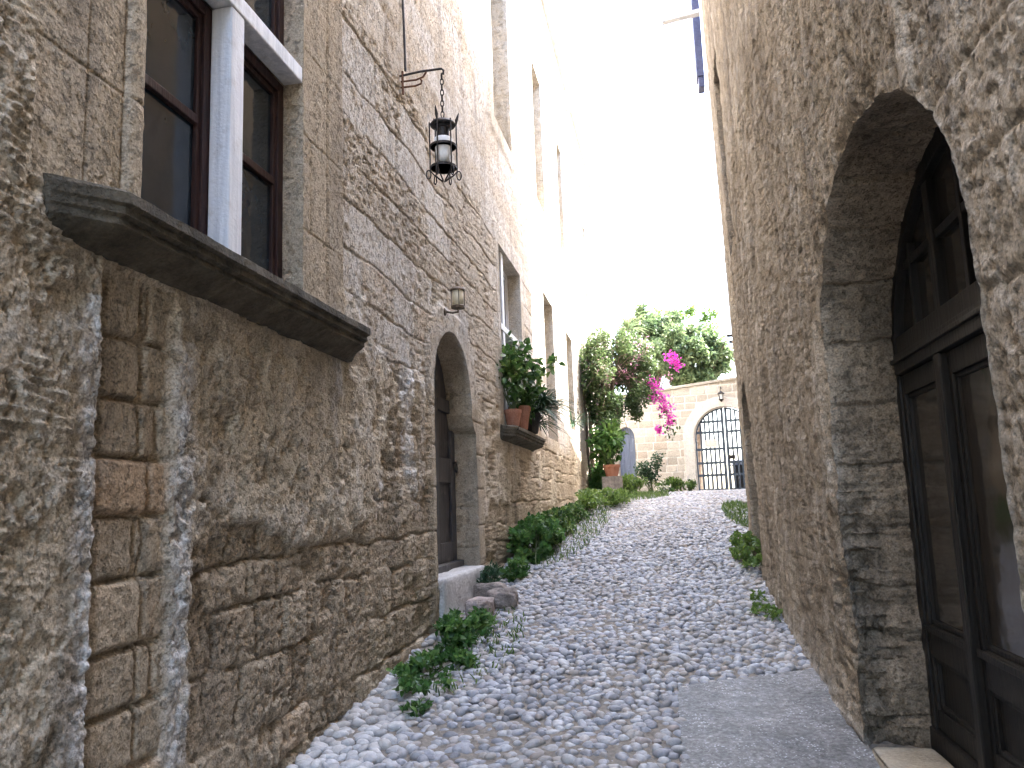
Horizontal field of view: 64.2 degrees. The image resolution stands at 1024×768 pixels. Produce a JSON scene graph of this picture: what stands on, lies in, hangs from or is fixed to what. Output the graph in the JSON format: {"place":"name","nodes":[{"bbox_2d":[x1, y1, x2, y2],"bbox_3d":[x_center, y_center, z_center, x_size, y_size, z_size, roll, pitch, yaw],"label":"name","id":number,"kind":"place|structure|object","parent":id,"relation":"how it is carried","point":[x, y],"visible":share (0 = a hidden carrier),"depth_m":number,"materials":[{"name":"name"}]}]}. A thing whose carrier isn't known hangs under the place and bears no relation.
{"place":"outdoors","nodes":[
{"label":"outdoors","id":0,"kind":"place"},
{"bbox_2d":[286,561,812,767],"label":"pebble paving","id":1,"kind":"structure","parent":0,"point":[550,655],"depth_m":4.80,"materials":[{"name":"grey stone"}]},
{"bbox_2d":[399,697,432,716],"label":"weed clump","id":2,"kind":"object","parent":1,"relation":"on","point":[420,706],"visible":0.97,"depth_m":4.28,"materials":[{"name":"green plant"}]},
{"bbox_2d":[386,643,480,696],"bbox_3d":[-0.453,1.725,4.979,0.492,0.217,1.262,-4,-9,10],"label":"weed clump","id":3,"kind":"object","parent":1,"relation":"on","point":[409,673],"visible":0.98,"depth_m":4.87,"materials":[{"name":"green plant"}]},
{"bbox_2d":[464,596,494,616],"bbox_3d":[-0.246,1.750,6.343,0.192,0.188,0.287,-5,-9,21],"label":"rock","id":4,"kind":"object","parent":1,"relation":"on","point":[479,602],"visible":0.62,"depth_m":6.25,"materials":[{"name":"stone"}]},
{"bbox_2d":[476,560,504,583],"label":"weed clump","id":5,"kind":"object","parent":1,"relation":"on","point":[493,571],"visible":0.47,"depth_m":7.12,"materials":[{"name":"green plant"}]},
{"bbox_2d":[677,668,880,767],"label":"concrete slab","id":6,"kind":"structure","parent":1,"relation":"on","point":[793,719],"depth_m":3.82,"materials":[{"name":"grey concrete"}]},
{"bbox_2d":[594,480,601,489],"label":"shrub","id":7,"kind":"object","parent":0,"point":[599,487],"visible":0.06,"depth_m":17.70,"materials":[{"name":"green plant"}]},
{"bbox_2d":[314,497,917,767],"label":"ground","id":8,"kind":"structure","parent":0,"point":[425,740],"depth_m":4.29,"materials":[{"name":"grey stone"}]},
{"bbox_2d":[0,0,617,767],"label":"stone house","id":9,"kind":"structure","parent":8,"relation":"on","point":[278,474],"depth_m":3.60,"materials":[{"name":"beige stone"}]},
{"bbox_2d":[141,0,301,277],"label":"window","id":10,"kind":"structure","parent":9,"relation":"in","point":[212,154],"depth_m":3.50,"materials":[{"name":"paint"}]},
{"bbox_2d":[399,68,461,184],"bbox_3d":[-0.586,-1.876,5.863,0.434,0.884,0.226,-1,-9,-8],"label":"hanging lantern","id":11,"kind":"object","parent":9,"relation":"hanging from","point":[443,146],"visible":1,"depth_m":5.82,"materials":[{"name":"black metal"}]},
{"bbox_2d":[434,353,463,573],"bbox_3d":[-0.668,0.572,6.918,0.150,2.023,1.440,-4,-9,10],"label":"door","id":12,"kind":"structure","parent":9,"relation":"in","point":[446,466],"depth_m":7.27,"materials":[{"name":"brown wood"}]},
{"bbox_2d":[444,286,464,315],"bbox_3d":[-0.475,-0.687,6.731,0.182,0.237,0.124,-4,-9,10],"label":"wall lamp","id":13,"kind":"object","parent":9,"relation":"attached to","point":[457,301],"visible":1,"depth_m":6.69,"materials":[{"name":"glass"}]},
{"bbox_2d":[499,252,518,424],"bbox_3d":[-0.114,-0.469,9.797,0.180,2.080,1.360,-4,-9,10],"label":"window","id":14,"kind":"structure","parent":9,"relation":"in","point":[503,278],"depth_m":9.62,"materials":[{"name":"white paint"}]},
{"bbox_2d":[497,330,528,425],"bbox_3d":[-0.032,-0.072,9.169,0.410,1.125,0.807,-4,-9,10],"label":"potted plant","id":15,"kind":"object","parent":9,"relation":"on","point":[511,366],"visible":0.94,"depth_m":9.05,"materials":[{"name":"green plant"}]},
{"bbox_2d":[506,337,565,429],"bbox_3d":[0.246,0.034,9.913,0.483,1.114,1.636,-5,-9,19],"label":"potted plant","id":16,"kind":"object","parent":9,"relation":"on","point":[536,373],"visible":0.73,"depth_m":9.48,"materials":[{"name":"green plant"}]},
{"bbox_2d":[508,384,589,437],"bbox_3d":[0.353,0.334,10.026,1.274,0.718,1.273,-4,-9,10],"label":"potted plant","id":17,"kind":"object","parent":9,"relation":"on","point":[547,405],"visible":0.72,"depth_m":9.99,"materials":[{"name":"green plant"}]},
{"bbox_2d":[569,410,604,430],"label":"frond plant","id":18,"kind":"object","parent":9,"relation":"attached to","point":[572,423],"visible":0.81,"depth_m":15.50,"materials":[{"name":"green plant"}]},
{"bbox_2d":[432,606,498,647],"bbox_3d":[-0.317,1.724,5.776,0.492,0.262,1.038,0,-9,-11],"label":"weed clump","id":19,"kind":"object","parent":8,"relation":"on","point":[453,627],"visible":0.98,"depth_m":5.56,"materials":[{"name":"green plant"}]},
{"bbox_2d":[418,605,529,695],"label":"grass","id":20,"kind":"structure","parent":8,"relation":"on","point":[505,623],"depth_m":5.42,"materials":[{"name":"green plant"}]},
{"bbox_2d":[473,582,506,596],"bbox_3d":[-0.179,1.776,6.930,0.336,0.185,0.187,-7,-10,29],"label":"rock","id":21,"kind":"object","parent":8,"relation":"on","point":[481,589],"visible":0.48,"depth_m":6.87,"materials":[{"name":"stone"}]},
{"bbox_2d":[485,587,518,608],"bbox_3d":[-0.084,1.773,6.749,0.254,0.186,0.386,0,-9,-10],"label":"rock","id":22,"kind":"object","parent":8,"relation":"on","point":[506,597],"visible":0.8,"depth_m":6.59,"materials":[{"name":"stone"}]},
{"bbox_2d":[498,554,531,582],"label":"weed clump","id":23,"kind":"object","parent":8,"relation":"on","point":[513,572],"visible":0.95,"depth_m":7.77,"materials":[{"name":"green plant"}]},
{"bbox_2d":[506,511,565,564],"bbox_3d":[0.320,1.748,9.264,0.585,0.601,2.190,-4,-9,10],"label":"leafy bush","id":24,"kind":"object","parent":8,"relation":"on","point":[527,531],"visible":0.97,"depth_m":8.82,"materials":[{"name":"green plant"}]},
{"bbox_2d":[539,502,590,532],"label":"weed clump","id":25,"kind":"object","parent":8,"relation":"on","point":[570,511],"visible":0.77,"depth_m":10.70,"materials":[{"name":"green plant"}]},
{"bbox_2d":[534,504,610,567],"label":"grass","id":26,"kind":"structure","parent":8,"relation":"on","point":[601,511],"depth_m":10.65,"materials":[{"name":"green plant"}]},
{"bbox_2d":[574,487,635,508],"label":"weed clump","id":27,"kind":"object","parent":8,"relation":"on","point":[588,497],"visible":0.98,"depth_m":13.51,"materials":[{"name":"green plant"}]},
{"bbox_2d":[602,476,622,491],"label":"plinth","id":28,"kind":"structure","parent":8,"relation":"on","point":[614,482],"depth_m":16.82,"materials":[{"name":"stone"}]},
{"bbox_2d":[585,419,627,475],"bbox_3d":[2.029,1.336,17.125,0.915,1.206,0.816,-8,-10,35],"label":"potted plant","id":29,"kind":"object","parent":28,"relation":"on","point":[608,440],"visible":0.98,"depth_m":17.00,"materials":[{"name":"green plant"}]},
{"bbox_2d":[577,326,684,480],"bbox_3d":[2.368,0.575,17.935,2.542,3.846,2.681,-10,-12,44],"label":"bougainvillea","id":30,"kind":"object","parent":8,"relation":"on","point":[633,368],"visible":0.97,"depth_m":17.74,"materials":[{"name":"green plant"}]},
{"bbox_2d":[603,310,658,337],"bbox_3d":[3.667,0.599,24.562,1.948,5.795,2.040,-2,-8,-1],"label":"palm","id":31,"kind":"object","parent":8,"relation":"on","point":[627,323],"visible":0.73,"depth_m":24.62,"materials":[{"name":"green plant"}]},
{"bbox_2d":[610,301,682,387],"bbox_3d":[4.685,0.494,27.305,2.605,6.654,2.246,-4,-9,10],"label":"garden tree","id":32,"kind":"object","parent":8,"relation":"on","point":[667,320],"visible":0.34,"depth_m":27.09,"materials":[{"name":"green plant"}]},
{"bbox_2d":[633,451,665,491],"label":"shrub","id":33,"kind":"object","parent":8,"relation":"on","point":[647,472],"visible":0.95,"depth_m":20.14,"materials":[{"name":"green plant"}]},
{"bbox_2d":[652,476,687,491],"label":"shrub","id":34,"kind":"object","parent":8,"relation":"on","point":[676,483],"visible":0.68,"depth_m":19.93,"materials":[{"name":"green plant"}]},
{"bbox_2d":[613,377,738,491],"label":"boundary wall","id":35,"kind":"structure","parent":8,"relation":"on","point":[694,404],"depth_m":21.62,"materials":[{"name":"beige stone"}]},
{"bbox_2d":[619,427,636,479],"bbox_3d":[3.197,2.154,22.128,0.670,2.037,0.055,-5,-9,20],"label":"door","id":36,"kind":"structure","parent":35,"relation":"in","point":[628,460],"depth_m":22.15,"materials":[{"name":"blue wood"}]},
{"bbox_2d":[695,407,745,490],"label":"iron gate","id":37,"kind":"structure","parent":35,"relation":"attached to","point":[710,444],"depth_m":21.30,"materials":[{"name":"black wrought iron"}]},
{"bbox_2d":[717,386,723,401],"bbox_3d":[5.418,0.272,21.201,0.168,0.410,0.208,0,-9,-12],"label":"gate lamp","id":38,"kind":"object","parent":35,"relation":"attached to","point":[720,394],"visible":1,"depth_m":21.13,"materials":[{"name":"white glass"}]},
{"bbox_2d":[642,304,724,341],"bbox_3d":[6.410,0.576,30.413,3.389,7.286,2.754,-9,-11,37],"label":"garden tree","id":39,"kind":"object","parent":8,"relation":"on","point":[690,311],"visible":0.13,"depth_m":30.28,"materials":[{"name":"green plant"}]},
{"bbox_2d":[687,479,697,490],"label":"shrub","id":40,"kind":"object","parent":8,"relation":"on","point":[691,485],"visible":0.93,"depth_m":20.32,"materials":[{"name":"green plant"}]},
{"bbox_2d":[653,322,733,488],"bbox_3d":[5.884,0.747,25.942,2.772,5.672,2.646,-4,-9,10],"label":"garden tree","id":41,"kind":"object","parent":8,"relation":"on","point":[710,356],"visible":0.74,"depth_m":25.58,"materials":[{"name":"green plant"}]},
{"bbox_2d":[720,499,748,526],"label":"grass","id":42,"kind":"structure","parent":8,"relation":"on","point":[741,505],"depth_m":12.01,"materials":[{"name":"green plant"}]},
{"bbox_2d":[731,459,743,487],"bbox_3d":[6.187,2.417,21.754,0.613,0.836,0.654,-4,-9,10],"label":"wheelie bin","id":43,"kind":"object","parent":8,"relation":"on","point":[737,477],"visible":0.18,"depth_m":21.51,"materials":[{"name":"plastic"}]},
{"bbox_2d":[727,530,762,567],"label":"weed clump","id":44,"kind":"object","parent":8,"relation":"on","point":[747,544],"visible":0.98,"depth_m":7.87,"materials":[{"name":"green plant"}]},
{"bbox_2d":[748,589,782,622],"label":"weed clump","id":45,"kind":"object","parent":8,"relation":"on","point":[774,610],"visible":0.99,"depth_m":5.93,"materials":[{"name":"green plant"}]},
{"bbox_2d":[662,0,1023,767],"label":"rendered house","id":46,"kind":"structure","parent":8,"relation":"on","point":[870,168],"depth_m":3.54,"materials":[{"name":"brown stone"}]},
{"bbox_2d":[890,126,1023,767],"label":"door","id":47,"kind":"structure","parent":46,"relation":"in","point":[971,613],"depth_m":3.05,"materials":[{"name":"black wood"}]},
{"bbox_2d":[504,489,748,567],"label":"pebble paving","id":48,"kind":"structure","parent":0,"point":[667,533],"depth_m":10.36,"materials":[{"name":"grey stone"}]},
{"bbox_2d":[588,461,605,488],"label":"shrub","id":49,"kind":"object","parent":48,"relation":"on","point":[597,475],"visible":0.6,"depth_m":17.81,"materials":[{"name":"green plant"}]},
{"bbox_2d":[622,473,648,491],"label":"shrub","id":50,"kind":"object","parent":48,"relation":"on","point":[631,483],"visible":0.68,"depth_m":19.49,"materials":[{"name":"green plant"}]},
{"bbox_2d":[654,482,674,491],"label":"white flowers","id":51,"kind":"object","parent":48,"relation":"on","point":[666,487],"visible":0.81,"depth_m":18.90,"materials":[{"name":"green plant"}]},
{"bbox_2d":[598,489,671,501],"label":"grass","id":52,"kind":"structure","parent":0,"point":[642,494],"depth_m":16.10,"materials":[{"name":"green plant"}]},
{"bbox_2d":[550,0,741,488],"label":"sky","id":53,"kind":"structure","parent":0,"point":[647,132],"materials":[{"name":"white"}]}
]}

